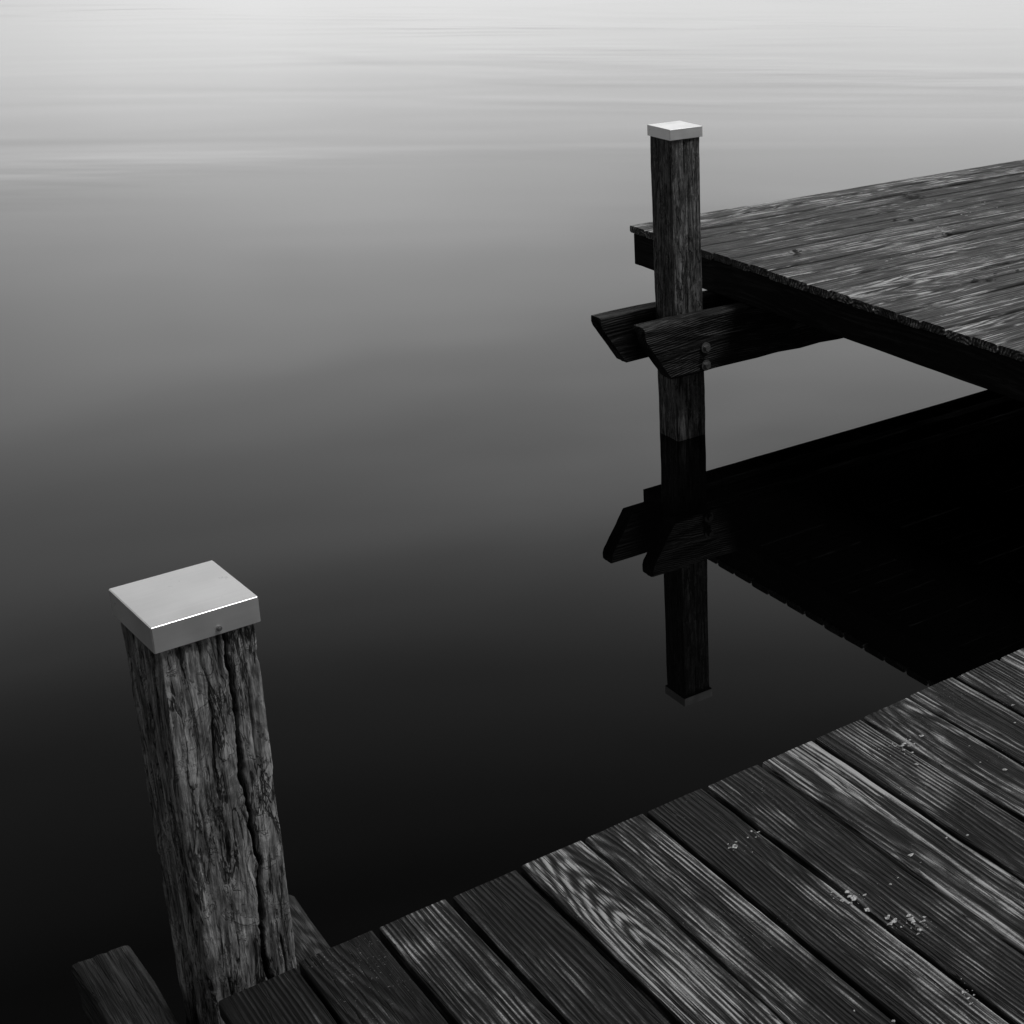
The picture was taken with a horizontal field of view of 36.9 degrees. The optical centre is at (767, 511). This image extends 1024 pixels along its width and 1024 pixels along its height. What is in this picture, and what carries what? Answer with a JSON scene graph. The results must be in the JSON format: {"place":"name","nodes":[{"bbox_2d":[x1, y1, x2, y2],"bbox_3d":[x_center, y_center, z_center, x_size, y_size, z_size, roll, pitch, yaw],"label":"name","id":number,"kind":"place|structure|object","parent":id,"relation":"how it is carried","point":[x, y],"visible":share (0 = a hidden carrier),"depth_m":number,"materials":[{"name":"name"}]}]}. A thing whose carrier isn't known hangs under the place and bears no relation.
{"place":"outdoors","nodes":[
{"label":"outdoors","id":0,"kind":"place"},
{"bbox_2d":[0,0,1023,1023],"bbox_3d":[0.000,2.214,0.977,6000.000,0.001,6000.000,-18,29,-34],"label":"water","id":1,"kind":"structure","parent":0,"point":[300,336],"depth_m":6.73,"materials":[{"name":"black liquid"}]},
{"bbox_2d":[109,560,296,1023],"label":"mooring post","id":2,"kind":"object","parent":1,"relation":"in","point":[189,635],"visible":0.94,"depth_m":2.39,"materials":[{"name":"grey wood"}]},
{"bbox_2d":[71,648,1023,1023],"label":"wooden dock","id":3,"kind":"object","parent":1,"relation":"in","point":[677,910],"visible":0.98,"depth_m":2.54,"materials":[{"name":"grey wood"}]},
{"bbox_2d":[727,704,1022,1021],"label":"bird droppings","id":4,"kind":"object","parent":3,"relation":"on","point":[854,897],"visible":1,"depth_m":2.55,"materials":[{"name":"white"}]},
{"bbox_2d":[647,121,704,441],"bbox_3d":[-0.391,-0.307,6.836,0.167,2.872,0.167,-18,29,-34],"label":"mooring post","id":5,"kind":"object","parent":1,"relation":"in","point":[675,166],"visible":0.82,"depth_m":6.41,"materials":[{"name":"wood"}]},
{"bbox_2d":[591,160,1023,401],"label":"wooden dock","id":6,"kind":"object","parent":1,"relation":"in","point":[839,277],"visible":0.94,"depth_m":6.57,"materials":[{"name":"grey wood"}]},
{"bbox_2d":[788,194,1018,281],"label":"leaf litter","id":7,"kind":"object","parent":6,"relation":"on","point":[799,253],"visible":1,"depth_m":6.72,"materials":[{"name":"black plant"}]},
{"bbox_2d":[891,201,1008,277],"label":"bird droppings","id":8,"kind":"object","parent":6,"relation":"on","point":[923,254],"visible":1,"depth_m":6.67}
]}

